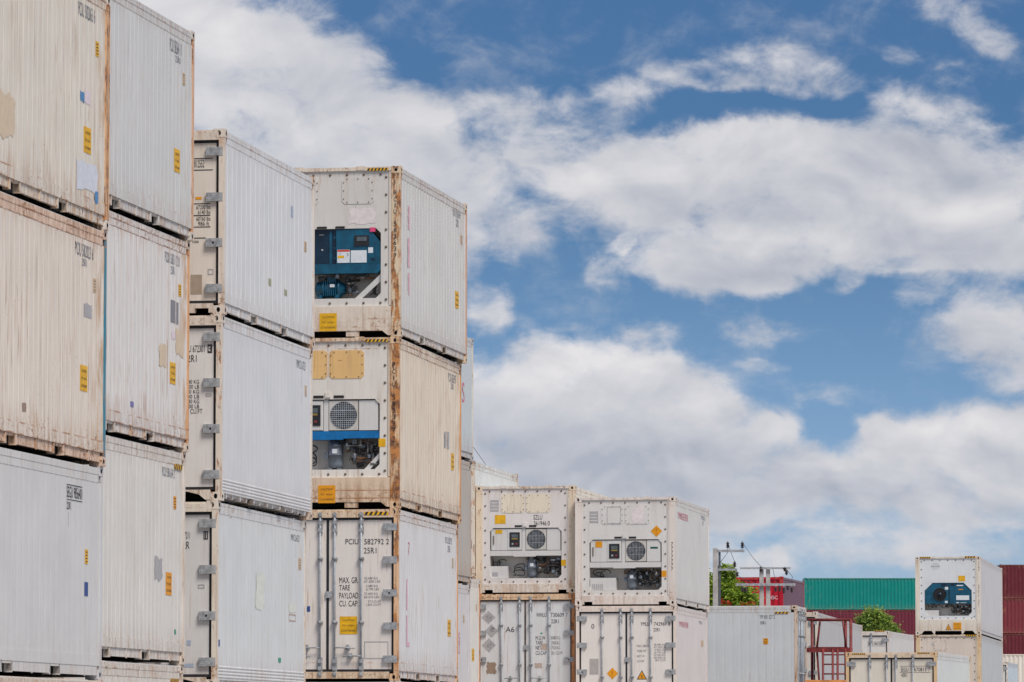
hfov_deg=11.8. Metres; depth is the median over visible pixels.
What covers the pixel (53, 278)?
shipping container
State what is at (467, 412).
shipping container
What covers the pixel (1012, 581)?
shipping container
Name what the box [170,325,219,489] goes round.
door
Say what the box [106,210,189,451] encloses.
shipping container
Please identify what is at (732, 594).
flowering tree
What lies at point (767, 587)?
utility pole
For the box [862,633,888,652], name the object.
door
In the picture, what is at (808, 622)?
door
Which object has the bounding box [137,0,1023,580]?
sky
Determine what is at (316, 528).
door
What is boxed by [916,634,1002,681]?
shipping container
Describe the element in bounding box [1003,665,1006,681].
door
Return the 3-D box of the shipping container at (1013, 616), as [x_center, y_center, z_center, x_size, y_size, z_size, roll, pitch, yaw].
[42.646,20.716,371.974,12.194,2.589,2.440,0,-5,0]
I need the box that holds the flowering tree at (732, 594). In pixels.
[709,562,764,605]
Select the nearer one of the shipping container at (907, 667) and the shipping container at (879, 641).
the shipping container at (907, 667)
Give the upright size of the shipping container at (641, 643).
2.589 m
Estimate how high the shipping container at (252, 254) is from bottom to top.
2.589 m
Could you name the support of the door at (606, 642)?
in the shipping container at (641, 643)
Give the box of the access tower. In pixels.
[807,618,852,679]
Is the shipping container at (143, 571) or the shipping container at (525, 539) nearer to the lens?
the shipping container at (143, 571)
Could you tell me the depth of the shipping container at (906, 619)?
399.95 m
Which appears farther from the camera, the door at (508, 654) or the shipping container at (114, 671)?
the door at (508, 654)
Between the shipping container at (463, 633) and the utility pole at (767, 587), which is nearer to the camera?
the shipping container at (463, 633)
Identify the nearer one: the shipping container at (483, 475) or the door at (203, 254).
the door at (203, 254)
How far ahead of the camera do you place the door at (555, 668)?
118.93 m
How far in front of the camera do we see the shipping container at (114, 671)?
65.02 m
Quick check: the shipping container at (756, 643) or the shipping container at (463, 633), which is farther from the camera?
the shipping container at (756, 643)
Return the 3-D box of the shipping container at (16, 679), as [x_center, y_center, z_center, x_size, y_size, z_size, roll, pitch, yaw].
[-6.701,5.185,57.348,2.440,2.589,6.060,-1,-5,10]
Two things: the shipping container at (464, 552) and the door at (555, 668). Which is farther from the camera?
the door at (555, 668)
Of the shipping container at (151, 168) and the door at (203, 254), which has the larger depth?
the door at (203, 254)
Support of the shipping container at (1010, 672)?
on the shipping container
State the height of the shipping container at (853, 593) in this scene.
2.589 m
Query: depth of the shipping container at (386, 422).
83.65 m
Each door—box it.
[147,512,215,676]
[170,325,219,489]
[189,140,222,303]
[291,512,327,675]
[325,512,396,675]
[480,596,524,681]
[524,596,573,681]
[577,608,626,681]
[625,608,675,681]
[797,608,802,681]
[802,609,806,681]
[807,617,816,679]
[847,654,891,681]
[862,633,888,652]
[891,654,935,681]
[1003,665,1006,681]
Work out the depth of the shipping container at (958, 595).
184.18 m
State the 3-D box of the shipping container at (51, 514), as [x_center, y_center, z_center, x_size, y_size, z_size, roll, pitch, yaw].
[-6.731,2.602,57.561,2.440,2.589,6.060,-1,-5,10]
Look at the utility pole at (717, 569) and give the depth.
159.86 m
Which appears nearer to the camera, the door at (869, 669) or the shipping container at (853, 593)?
the door at (869, 669)
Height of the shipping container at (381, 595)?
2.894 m
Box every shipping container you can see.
[0,0,110,230]
[0,191,106,466]
[0,447,102,679]
[0,676,103,681]
[38,660,182,681]
[87,435,185,664]
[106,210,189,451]
[109,0,194,241]
[147,500,305,681]
[170,314,312,519]
[189,128,314,347]
[291,508,457,681]
[294,166,466,363]
[312,336,461,523]
[447,460,470,584]
[455,337,473,460]
[458,584,469,681]
[470,579,479,681]
[471,461,517,578]
[476,485,613,593]
[480,593,586,681]
[575,497,709,611]
[576,605,707,681]
[707,605,806,681]
[732,576,803,606]
[803,578,914,609]
[806,612,862,679]
[807,610,920,641]
[846,652,970,681]
[862,630,913,652]
[915,556,1002,640]
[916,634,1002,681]
[998,564,1023,598]
[1002,599,1023,633]
[1003,634,1023,653]
[1003,654,1023,681]
[1003,662,1017,681]
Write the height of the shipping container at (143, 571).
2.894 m
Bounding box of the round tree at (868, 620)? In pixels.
[853,604,905,632]
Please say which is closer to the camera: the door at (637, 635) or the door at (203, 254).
the door at (203, 254)
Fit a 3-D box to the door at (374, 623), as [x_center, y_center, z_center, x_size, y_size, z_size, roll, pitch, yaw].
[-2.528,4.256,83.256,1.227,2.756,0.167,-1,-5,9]
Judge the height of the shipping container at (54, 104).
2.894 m
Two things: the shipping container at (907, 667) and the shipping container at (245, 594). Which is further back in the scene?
the shipping container at (907, 667)
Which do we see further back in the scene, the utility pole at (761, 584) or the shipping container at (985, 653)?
the shipping container at (985, 653)
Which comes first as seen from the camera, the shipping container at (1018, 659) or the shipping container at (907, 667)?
the shipping container at (907, 667)
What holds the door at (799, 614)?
in the shipping container at (756, 643)
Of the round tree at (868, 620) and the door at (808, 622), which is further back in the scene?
the round tree at (868, 620)
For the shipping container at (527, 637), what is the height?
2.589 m
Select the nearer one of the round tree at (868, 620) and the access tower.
the access tower
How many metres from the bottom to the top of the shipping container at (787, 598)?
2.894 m
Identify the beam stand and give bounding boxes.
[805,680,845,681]
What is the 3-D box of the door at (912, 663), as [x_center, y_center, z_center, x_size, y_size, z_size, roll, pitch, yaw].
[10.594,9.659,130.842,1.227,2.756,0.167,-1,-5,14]
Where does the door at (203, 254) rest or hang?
in the shipping container at (252, 254)
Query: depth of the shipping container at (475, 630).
117.55 m
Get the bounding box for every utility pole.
[713,541,744,605]
[736,567,794,605]
[766,569,769,605]
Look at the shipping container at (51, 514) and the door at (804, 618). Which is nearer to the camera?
the shipping container at (51, 514)
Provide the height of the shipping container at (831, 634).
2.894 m
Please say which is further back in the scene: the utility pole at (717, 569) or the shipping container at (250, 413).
the utility pole at (717, 569)
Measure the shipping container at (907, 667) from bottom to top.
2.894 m
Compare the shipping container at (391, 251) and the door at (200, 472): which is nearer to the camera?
the door at (200, 472)
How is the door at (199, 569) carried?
in the shipping container at (245, 594)
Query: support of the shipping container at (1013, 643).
on the shipping container
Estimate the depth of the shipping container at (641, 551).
118.65 m

